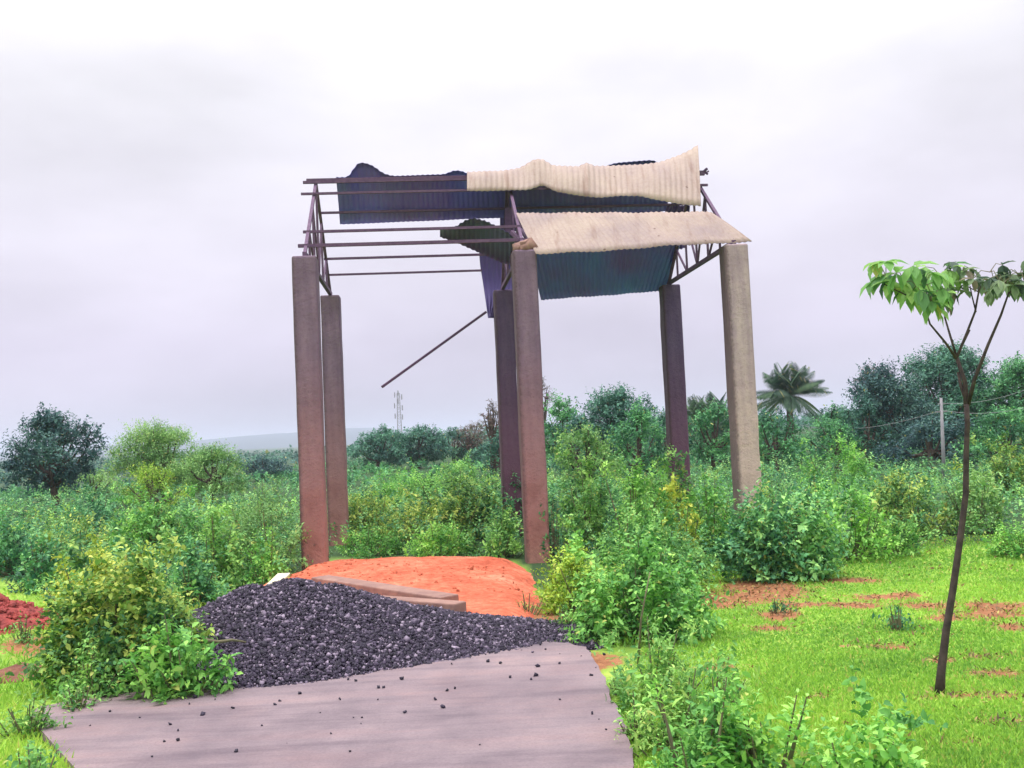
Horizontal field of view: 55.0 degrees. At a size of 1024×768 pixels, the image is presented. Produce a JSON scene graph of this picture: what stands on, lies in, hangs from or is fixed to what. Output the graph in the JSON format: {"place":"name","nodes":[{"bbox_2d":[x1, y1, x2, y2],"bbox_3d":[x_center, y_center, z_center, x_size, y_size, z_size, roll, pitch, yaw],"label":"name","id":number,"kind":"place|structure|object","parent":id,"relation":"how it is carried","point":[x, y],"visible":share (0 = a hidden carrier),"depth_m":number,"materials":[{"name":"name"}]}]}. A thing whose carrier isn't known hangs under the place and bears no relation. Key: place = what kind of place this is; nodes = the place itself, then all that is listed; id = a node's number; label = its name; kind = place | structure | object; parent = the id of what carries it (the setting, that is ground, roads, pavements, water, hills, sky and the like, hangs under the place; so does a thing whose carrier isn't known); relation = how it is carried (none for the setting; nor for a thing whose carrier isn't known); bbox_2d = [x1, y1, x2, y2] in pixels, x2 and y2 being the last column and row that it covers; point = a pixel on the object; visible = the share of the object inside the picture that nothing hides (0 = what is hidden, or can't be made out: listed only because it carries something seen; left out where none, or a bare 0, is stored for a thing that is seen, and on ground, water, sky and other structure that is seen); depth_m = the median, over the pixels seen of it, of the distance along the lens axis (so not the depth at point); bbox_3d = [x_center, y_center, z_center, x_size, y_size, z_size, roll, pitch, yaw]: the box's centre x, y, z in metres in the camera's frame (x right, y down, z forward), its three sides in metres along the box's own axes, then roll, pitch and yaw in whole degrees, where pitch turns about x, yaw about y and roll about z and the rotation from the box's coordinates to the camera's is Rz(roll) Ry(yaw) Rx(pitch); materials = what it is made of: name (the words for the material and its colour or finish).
{"place":"outdoors","nodes":[
{"label":"outdoors","id":0,"kind":"place"},
{"bbox_2d":[33,641,633,767],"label":"road","id":1,"kind":"structure","parent":0,"point":[519,718],"depth_m":5.63,"materials":[{"name":"concrete"}]},
{"bbox_2d":[0,563,722,767],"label":"grass","id":2,"kind":"structure","parent":0,"point":[5,752],"depth_m":6.73,"materials":[{"name":"green plant"}]},
{"bbox_2d":[0,413,903,459],"bbox_3d":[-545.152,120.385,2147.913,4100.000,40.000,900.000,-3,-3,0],"label":"hill","id":3,"kind":"structure","parent":0,"point":[278,440],"depth_m":1917.79,"materials":[{"name":"grey"}]},
{"bbox_2d":[0,421,1023,767],"bbox_3d":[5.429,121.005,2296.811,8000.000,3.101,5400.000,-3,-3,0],"label":"ground","id":4,"kind":"structure","parent":0,"point":[604,663],"depth_m":9.88,"materials":[{"name":"green plant"}]},
{"bbox_2d":[0,498,42,575],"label":"bush","id":5,"kind":"object","parent":4,"relation":"on","point":[8,549],"visible":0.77,"depth_m":13.80,"materials":[{"name":"green plant"}]},
{"bbox_2d":[0,593,57,633],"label":"clods","id":6,"kind":"object","parent":4,"relation":"on","point":[4,599],"visible":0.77,"depth_m":9.58,"materials":[{"name":"soil"}]},
{"bbox_2d":[0,601,59,634],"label":"earth heap","id":7,"kind":"object","parent":4,"relation":"on","point":[5,621],"visible":0.36,"depth_m":9.45,"materials":[{"name":"soil"}]},
{"bbox_2d":[2,740,62,767],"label":"weed","id":8,"kind":"object","parent":4,"relation":"on","point":[34,757],"visible":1,"depth_m":4.79,"materials":[{"name":"green plant"}]},
{"bbox_2d":[0,692,72,742],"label":"weed","id":9,"kind":"object","parent":4,"relation":"on","point":[31,721],"visible":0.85,"depth_m":5.78,"materials":[{"name":"green plant"}]},
{"bbox_2d":[2,529,78,594],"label":"bush","id":10,"kind":"object","parent":4,"relation":"on","point":[43,555],"visible":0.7,"depth_m":12.04,"materials":[{"name":"green plant"}]},
{"bbox_2d":[0,402,110,512],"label":"tree","id":11,"kind":"object","parent":4,"relation":"on","point":[49,427],"visible":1,"depth_m":28.75,"materials":[{"name":"green plant"}]},
{"bbox_2d":[31,508,130,558],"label":"bush","id":12,"kind":"object","parent":4,"relation":"on","point":[83,527],"visible":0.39,"depth_m":15.49,"materials":[{"name":"green plant"}]},
{"bbox_2d":[51,685,111,713],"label":"weed","id":13,"kind":"object","parent":4,"relation":"on","point":[78,703],"visible":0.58,"depth_m":6.23,"materials":[{"name":"green plant"}]},
{"bbox_2d":[49,632,128,703],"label":"bush","id":14,"kind":"object","parent":4,"relation":"on","point":[88,667],"visible":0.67,"depth_m":6.52,"materials":[{"name":"green plant"}]},
{"bbox_2d":[58,466,127,500],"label":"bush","id":15,"kind":"object","parent":4,"relation":"on","point":[98,477],"visible":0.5,"depth_m":34.63,"materials":[{"name":"green plant"}]},
{"bbox_2d":[59,479,127,539],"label":"bush","id":16,"kind":"object","parent":4,"relation":"on","point":[105,510],"visible":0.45,"depth_m":18.53,"materials":[{"name":"green plant"}]},
{"bbox_2d":[29,532,170,638],"bbox_3d":[-3.715,1.865,8.922,1.191,1.087,1.036,-3,-3,0],"label":"bush","id":17,"kind":"object","parent":4,"relation":"on","point":[95,568],"visible":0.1,"depth_m":8.80,"materials":[{"name":"green plant"}]},
{"bbox_2d":[4,527,222,699],"bbox_3d":[-2.772,1.645,6.962,1.530,1.281,0.995,-3,-3,0],"label":"bush","id":18,"kind":"object","parent":4,"relation":"on","point":[111,633],"visible":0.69,"depth_m":6.85,"materials":[{"name":"green plant"}]},
{"bbox_2d":[114,461,190,509],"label":"bush","id":19,"kind":"object","parent":4,"relation":"on","point":[148,486],"visible":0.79,"depth_m":25.90,"materials":[{"name":"green plant"}]},
{"bbox_2d":[97,414,211,501],"bbox_3d":[-11.371,2.513,31.852,3.192,3.082,2.998,-4,-3,20],"label":"tree","id":20,"kind":"object","parent":4,"relation":"on","point":[155,439],"visible":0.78,"depth_m":31.38,"materials":[{"name":"green plant"}]},
{"bbox_2d":[95,481,213,564],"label":"bush","id":21,"kind":"object","parent":4,"relation":"on","point":[149,527],"visible":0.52,"depth_m":14.31,"materials":[{"name":"green plant"}]},
{"bbox_2d":[111,609,243,704],"bbox_3d":[-2.206,1.854,6.487,0.828,0.748,0.556,-1,-3,-22],"label":"bush","id":22,"kind":"object","parent":4,"relation":"on","point":[180,678],"visible":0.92,"depth_m":6.42,"materials":[{"name":"green plant"}]},
{"bbox_2d":[161,535,234,606],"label":"bush","id":23,"kind":"object","parent":4,"relation":"on","point":[195,581],"visible":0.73,"depth_m":10.30,"materials":[{"name":"green plant"}]},
{"bbox_2d":[160,438,257,502],"bbox_3d":[-9.202,2.739,29.905,2.806,2.181,2.095,-3,-3,0],"label":"tree","id":24,"kind":"object","parent":4,"relation":"on","point":[215,475],"visible":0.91,"depth_m":29.74,"materials":[{"name":"green plant"}]},
{"bbox_2d":[167,497,250,589],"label":"bush","id":25,"kind":"object","parent":4,"relation":"on","point":[216,539],"visible":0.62,"depth_m":11.38,"materials":[{"name":"green plant"}]},
{"bbox_2d":[0,426,488,486],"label":"distant wood","id":26,"kind":"object","parent":4,"relation":"on","point":[287,455],"visible":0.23,"depth_m":166.33,"materials":[{"name":"green plant"}]},
{"bbox_2d":[219,474,300,542],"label":"bush","id":27,"kind":"object","parent":4,"relation":"on","point":[277,498],"visible":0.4,"depth_m":16.57,"materials":[{"name":"green plant"}]},
{"bbox_2d":[237,523,291,586],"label":"bush","id":28,"kind":"object","parent":4,"relation":"on","point":[268,574],"visible":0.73,"depth_m":11.15,"materials":[{"name":"green plant"}]},
{"bbox_2d":[233,455,296,480],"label":"tree","id":29,"kind":"object","parent":4,"relation":"on","point":[262,463],"visible":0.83,"depth_m":49.66,"materials":[{"name":"green plant"}]},
{"bbox_2d":[221,497,312,575],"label":"bush","id":30,"kind":"object","parent":4,"relation":"on","point":[291,542],"visible":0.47,"depth_m":12.32,"materials":[{"name":"green plant"}]},
{"bbox_2d":[119,577,614,692],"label":"gravel","id":31,"kind":"structure","parent":4,"relation":"on","point":[293,631],"depth_m":7.33,"materials":[{"name":"grey gravel"}]},
{"bbox_2d":[332,521,407,558],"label":"bush","id":32,"kind":"object","parent":4,"relation":"on","point":[366,543],"visible":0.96,"depth_m":14.19,"materials":[{"name":"green plant"}]},
{"bbox_2d":[347,423,411,469],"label":"tree","id":33,"kind":"object","parent":4,"relation":"on","point":[374,440],"visible":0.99,"depth_m":51.54,"materials":[{"name":"green plant"}]},
{"bbox_2d":[348,485,423,541],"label":"bush","id":34,"kind":"object","parent":4,"relation":"on","point":[359,511],"visible":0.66,"depth_m":16.39,"materials":[{"name":"green plant"}]},
{"bbox_2d":[358,457,446,505],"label":"bush","id":35,"kind":"object","parent":4,"relation":"on","point":[413,481],"visible":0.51,"depth_m":24.38,"materials":[{"name":"green plant"}]},
{"bbox_2d":[264,556,541,617],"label":"red earth","id":36,"kind":"structure","parent":4,"relation":"on","point":[476,595],"depth_m":10.65,"materials":[{"name":"soil"}]},
{"bbox_2d":[311,575,458,600],"bbox_3d":[-1.306,2.059,9.710,0.220,0.166,2.190,0,-4,-43],"label":"concrete post","id":37,"kind":"object","parent":36,"relation":"on","point":[386,589],"visible":0.47,"depth_m":9.51,"materials":[{"name":"beige concrete"}]},
{"bbox_2d":[381,595,466,611],"bbox_3d":[-0.876,2.005,8.871,1.107,0.146,0.160,-5,-4,38],"label":"concrete post","id":38,"kind":"object","parent":36,"relation":"on","point":[456,606],"visible":0.28,"depth_m":8.64,"materials":[{"name":"beige concrete"}]},
{"bbox_2d":[386,423,451,468],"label":"tree","id":39,"kind":"object","parent":4,"relation":"on","point":[420,451],"visible":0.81,"depth_m":54.45,"materials":[{"name":"green plant"}]},
{"bbox_2d":[403,514,472,556],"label":"bush","id":40,"kind":"object","parent":4,"relation":"on","point":[450,547],"visible":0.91,"depth_m":13.53,"materials":[{"name":"green plant"}]},
{"bbox_2d":[392,458,508,541],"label":"bush","id":41,"kind":"object","parent":4,"relation":"on","point":[463,518],"visible":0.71,"depth_m":15.98,"materials":[{"name":"green plant"}]},
{"bbox_2d":[426,426,481,462],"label":"tree","id":42,"kind":"object","parent":4,"relation":"on","point":[459,452],"visible":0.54,"depth_m":56.54,"materials":[{"name":"green plant"}]},
{"bbox_2d":[425,450,500,492],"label":"bush","id":43,"kind":"object","parent":4,"relation":"on","point":[457,465],"visible":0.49,"depth_m":28.64,"materials":[{"name":"green plant"}]},
{"bbox_2d":[451,419,488,464],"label":"tree","id":44,"kind":"object","parent":4,"relation":"on","point":[468,440],"visible":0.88,"depth_m":55.80,"materials":[{"name":"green plant"}]},
{"bbox_2d":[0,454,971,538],"bbox_3d":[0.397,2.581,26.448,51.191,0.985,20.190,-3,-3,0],"label":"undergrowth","id":45,"kind":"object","parent":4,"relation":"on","point":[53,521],"visible":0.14,"depth_m":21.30,"materials":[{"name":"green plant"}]},
{"bbox_2d":[480,399,498,474],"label":"tree","id":46,"kind":"object","parent":4,"relation":"on","point":[491,421],"visible":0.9,"depth_m":40.88,"materials":[{"name":"green plant"}]},
{"bbox_2d":[460,500,524,558],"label":"bush","id":47,"kind":"object","parent":4,"relation":"on","point":[505,545],"visible":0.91,"depth_m":13.36,"materials":[{"name":"green plant"}]},
{"bbox_2d":[474,470,522,537],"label":"bush","id":48,"kind":"object","parent":4,"relation":"on","point":[511,503],"visible":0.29,"depth_m":16.09,"materials":[{"name":"green plant"}]},
{"bbox_2d":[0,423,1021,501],"bbox_3d":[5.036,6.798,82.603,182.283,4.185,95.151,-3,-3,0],"label":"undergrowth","id":49,"kind":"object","parent":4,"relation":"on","point":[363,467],"visible":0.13,"depth_m":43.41,"materials":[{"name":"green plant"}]},
{"bbox_2d":[0,450,1023,585],"bbox_3d":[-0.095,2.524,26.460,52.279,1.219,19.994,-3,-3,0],"label":"undergrowth","id":50,"kind":"object","parent":4,"relation":"on","point":[886,471],"visible":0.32,"depth_m":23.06,"materials":[{"name":"green plant"}]},
{"bbox_2d":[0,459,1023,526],"bbox_3d":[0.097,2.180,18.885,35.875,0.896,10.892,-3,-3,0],"label":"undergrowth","id":51,"kind":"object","parent":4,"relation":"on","point":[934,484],"visible":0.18,"depth_m":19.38,"materials":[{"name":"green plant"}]},
{"bbox_2d":[25,507,1023,600],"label":"undergrowth","id":52,"kind":"object","parent":4,"relation":"on","point":[697,554],"visible":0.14,"depth_m":11.83,"materials":[{"name":"green plant"}]},
{"bbox_2d":[292,145,762,570],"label":"gable shed","id":53,"kind":"structure","parent":4,"relation":"on","point":[589,230],"depth_m":14.41,"materials":[{"name":"concrete"}]},
{"bbox_2d":[538,485,565,561],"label":"vine","id":54,"kind":"object","parent":53,"relation":"attached to","point":[553,533],"visible":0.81,"depth_m":12.70,"materials":[{"name":"green plant"}]},
{"bbox_2d":[543,388,596,480],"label":"tree","id":55,"kind":"object","parent":4,"relation":"on","point":[564,414],"visible":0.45,"depth_m":33.79,"materials":[{"name":"green plant"}]},
{"bbox_2d":[550,407,600,478],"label":"tree","id":56,"kind":"object","parent":4,"relation":"on","point":[576,419],"visible":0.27,"depth_m":29.93,"materials":[{"name":"green plant"}]},
{"bbox_2d":[530,538,630,615],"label":"bush","id":57,"kind":"object","parent":4,"relation":"on","point":[564,588],"visible":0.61,"depth_m":9.08,"materials":[{"name":"green plant"}]},
{"bbox_2d":[550,439,617,550],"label":"bush","id":58,"kind":"object","parent":4,"relation":"on","point":[591,516],"visible":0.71,"depth_m":13.90,"materials":[{"name":"green plant"}]},
{"bbox_2d":[546,420,630,491],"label":"bush","id":59,"kind":"object","parent":4,"relation":"on","point":[586,440],"visible":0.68,"depth_m":23.74,"materials":[{"name":"green plant"}]},
{"bbox_2d":[565,470,626,520],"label":"bush","id":60,"kind":"object","parent":4,"relation":"on","point":[610,486],"visible":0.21,"depth_m":18.12,"materials":[{"name":"green plant"}]},
{"bbox_2d":[577,382,659,473],"bbox_3d":[3.719,1.721,35.894,3.614,3.647,2.868,-3,-3,0],"label":"tree","id":61,"kind":"object","parent":4,"relation":"on","point":[613,406],"visible":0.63,"depth_m":35.44,"materials":[{"name":"green plant"}]},
{"bbox_2d":[553,496,708,595],"bbox_3d":[1.206,1.688,9.880,1.561,1.091,1.382,-3,-3,14],"label":"bush","id":62,"kind":"object","parent":4,"relation":"on","point":[631,520],"visible":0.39,"depth_m":9.79,"materials":[{"name":"green plant"}]},
{"bbox_2d":[596,450,669,560],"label":"bush","id":63,"kind":"object","parent":4,"relation":"on","point":[636,489],"visible":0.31,"depth_m":12.37,"materials":[{"name":"green plant"}]},
{"bbox_2d":[605,394,667,477],"bbox_3d":[3.564,1.716,27.908,2.025,2.834,1.786,-3,-3,0],"label":"tree","id":64,"kind":"object","parent":4,"relation":"on","point":[639,421],"visible":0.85,"depth_m":27.74,"materials":[{"name":"green plant"}]},
{"bbox_2d":[613,691,661,746],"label":"weed","id":65,"kind":"object","parent":4,"relation":"on","point":[633,693],"visible":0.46,"depth_m":5.25,"materials":[{"name":"green plant"}]},
{"bbox_2d":[558,511,729,650],"bbox_3d":[1.032,1.575,7.898,1.372,1.115,1.139,-3,-3,0],"label":"bush","id":66,"kind":"object","parent":4,"relation":"on","point":[605,606],"visible":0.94,"depth_m":7.68,"materials":[{"name":"green plant"}]},
{"bbox_2d":[593,612,708,714],"bbox_3d":[0.855,1.712,5.957,0.724,0.688,0.502,-2,-3,-14],"label":"weed","id":67,"kind":"object","parent":4,"relation":"on","point":[666,665],"visible":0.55,"depth_m":5.89,"materials":[{"name":"green plant"}]},
{"bbox_2d":[610,635,739,757],"bbox_3d":[0.837,1.646,5.041,0.652,0.697,0.544,-3,-3,0],"label":"weed","id":68,"kind":"object","parent":4,"relation":"on","point":[682,690],"visible":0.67,"depth_m":5.03,"materials":[{"name":"green plant"}]},
{"bbox_2d":[640,443,709,532],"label":"bush","id":69,"kind":"object","parent":4,"relation":"on","point":[681,474],"visible":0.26,"depth_m":13.44,"materials":[{"name":"green plant"}]},
{"bbox_2d":[656,472,705,562],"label":"bush","id":70,"kind":"object","parent":4,"relation":"on","point":[675,494],"visible":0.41,"depth_m":12.07,"materials":[{"name":"green plant"}]},
{"bbox_2d":[625,651,766,767],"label":"weed","id":71,"kind":"object","parent":4,"relation":"on","point":[708,754],"visible":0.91,"depth_m":4.25,"materials":[{"name":"green plant"}]},
{"bbox_2d":[679,468,736,556],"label":"bush","id":72,"kind":"object","parent":4,"relation":"on","point":[710,497],"visible":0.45,"depth_m":12.52,"materials":[{"name":"green plant"}]},
{"bbox_2d":[687,394,728,462],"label":"tree","id":73,"kind":"object","parent":4,"relation":"on","point":[693,404],"visible":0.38,"depth_m":43.57,"materials":[{"name":"green plant"}]},
{"bbox_2d":[688,398,730,474],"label":"tree","id":74,"kind":"object","parent":4,"relation":"on","point":[713,451],"visible":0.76,"depth_m":32.68,"materials":[{"name":"green plant"}]},
{"bbox_2d":[677,649,764,714],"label":"weed","id":75,"kind":"object","parent":4,"relation":"on","point":[719,679],"visible":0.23,"depth_m":5.72,"materials":[{"name":"green plant"}]},
{"bbox_2d":[478,398,1021,443],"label":"distant wood","id":76,"kind":"object","parent":4,"relation":"on","point":[802,420],"visible":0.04,"depth_m":103.30,"materials":[{"name":"green plant"}]},
{"bbox_2d":[687,684,836,767],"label":"weed","id":77,"kind":"object","parent":4,"relation":"on","point":[756,738],"visible":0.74,"depth_m":4.28,"materials":[{"name":"green plant"}]},
{"bbox_2d":[701,467,855,584],"bbox_3d":[2.755,1.540,10.525,1.568,1.326,1.265,-3,-3,0],"label":"bush","id":78,"kind":"object","parent":4,"relation":"on","point":[763,549],"visible":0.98,"depth_m":10.22,"materials":[{"name":"green plant"}]},
{"bbox_2d":[758,404,817,472],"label":"tree","id":79,"kind":"object","parent":4,"relation":"on","point":[765,434],"visible":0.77,"depth_m":30.83,"materials":[{"name":"green plant"}]},
{"bbox_2d":[756,361,831,455],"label":"palm tree","id":80,"kind":"object","parent":4,"relation":"on","point":[797,383],"visible":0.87,"depth_m":43.60,"materials":[{"name":"green plant"}]},
{"bbox_2d":[793,401,864,453],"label":"tree","id":81,"kind":"object","parent":4,"relation":"on","point":[830,415],"visible":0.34,"depth_m":37.88,"materials":[{"name":"green plant"}]},
{"bbox_2d":[640,538,1023,748],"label":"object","id":82,"kind":"structure","parent":4,"relation":"on","point":[970,655],"depth_m":8.15,"materials":[{"name":"green plant"}]},
{"bbox_2d":[792,430,884,499],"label":"bush","id":83,"kind":"object","parent":4,"relation":"on","point":[853,463],"visible":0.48,"depth_m":20.52,"materials":[{"name":"green plant"}]},
{"bbox_2d":[811,411,866,470],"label":"tree","id":84,"kind":"object","parent":4,"relation":"on","point":[834,429],"visible":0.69,"depth_m":30.76,"materials":[{"name":"green plant"}]},
{"bbox_2d":[798,471,902,563],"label":"bush","id":85,"kind":"object","parent":4,"relation":"on","point":[863,537],"visible":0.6,"depth_m":11.39,"materials":[{"name":"green plant"}]},
{"bbox_2d":[790,665,947,767],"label":"weed","id":86,"kind":"object","parent":4,"relation":"on","point":[891,755],"visible":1,"depth_m":4.05,"materials":[{"name":"green plant"}]},
{"bbox_2d":[837,385,903,467],"bbox_3d":[11.897,1.537,32.980,2.253,3.017,1.434,-3,-3,0],"label":"tree","id":87,"kind":"object","parent":4,"relation":"on","point":[866,408],"visible":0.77,"depth_m":32.86,"materials":[{"name":"green plant"}]},
{"bbox_2d":[841,355,952,464],"bbox_3d":[13.188,1.003,33.877,3.609,4.042,2.940,-4,-3,25],"label":"tree","id":88,"kind":"object","parent":4,"relation":"on","point":[884,387],"visible":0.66,"depth_m":33.52,"materials":[{"name":"green plant"}]},
{"bbox_2d":[867,512,926,558],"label":"bush","id":89,"kind":"object","parent":4,"relation":"on","point":[898,531],"visible":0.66,"depth_m":11.66,"materials":[{"name":"green plant"}]},
{"bbox_2d":[872,603,922,632],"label":"weed","id":90,"kind":"object","parent":4,"relation":"on","point":[896,624],"visible":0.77,"depth_m":7.64,"materials":[{"name":"green plant"}]},
{"bbox_2d":[855,454,972,537],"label":"bush","id":91,"kind":"object","parent":4,"relation":"on","point":[891,507],"visible":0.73,"depth_m":13.48,"materials":[{"name":"green plant"}]},
{"bbox_2d":[865,411,987,473],"bbox_3d":[11.916,1.788,27.980,2.743,1.995,2.854,-1,-3,-30],"label":"tree","id":92,"kind":"object","parent":4,"relation":"on","point":[932,428],"visible":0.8,"depth_m":27.91,"materials":[{"name":"green plant"}]},
{"bbox_2d":[859,259,1023,694],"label":"young tree","id":93,"kind":"object","parent":4,"relation":"on","point":[912,286],"visible":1,"depth_m":5.86,"materials":[{"name":"green plant"}]},
{"bbox_2d":[894,334,1006,453],"bbox_3d":[16.492,0.582,36.980,4.930,4.856,4.092,-3,-3,0],"label":"tree","id":94,"kind":"object","parent":4,"relation":"on","point":[942,366],"visible":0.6,"depth_m":36.74,"materials":[{"name":"green plant"}]},
{"bbox_2d":[927,461,1012,534],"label":"bush","id":95,"kind":"object","parent":4,"relation":"on","point":[997,509],"visible":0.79,"depth_m":13.50,"materials":[{"name":"green plant"}]},
{"bbox_2d":[951,402,1023,462],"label":"tree","id":96,"kind":"object","parent":4,"relation":"on","point":[1007,418],"visible":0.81,"depth_m":26.73,"materials":[{"name":"green plant"}]},
{"bbox_2d":[957,350,1023,440],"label":"tree","id":97,"kind":"object","parent":4,"relation":"on","point":[1009,377],"visible":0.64,"depth_m":34.89,"materials":[{"name":"green plant"}]},
{"bbox_2d":[970,429,1023,495],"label":"bush","id":98,"kind":"object","parent":4,"relation":"on","point":[1001,464],"visible":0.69,"depth_m":19.39,"materials":[{"name":"green plant"}]},
{"bbox_2d":[978,519,1023,558],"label":"bush","id":99,"kind":"object","parent":4,"relation":"on","point":[1009,546],"visible":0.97,"depth_m":11.28,"materials":[{"name":"green plant"}]},
{"bbox_2d":[0,0,1023,451],"label":"sky","id":100,"kind":"structure","parent":0,"point":[156,156],"materials":[{"name":"white"}]},
{"bbox_2d":[617,532,1023,767],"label":"grass","id":101,"kind":"structure","parent":0,"point":[984,752],"depth_m":6.62,"materials":[{"name":"green plant"}]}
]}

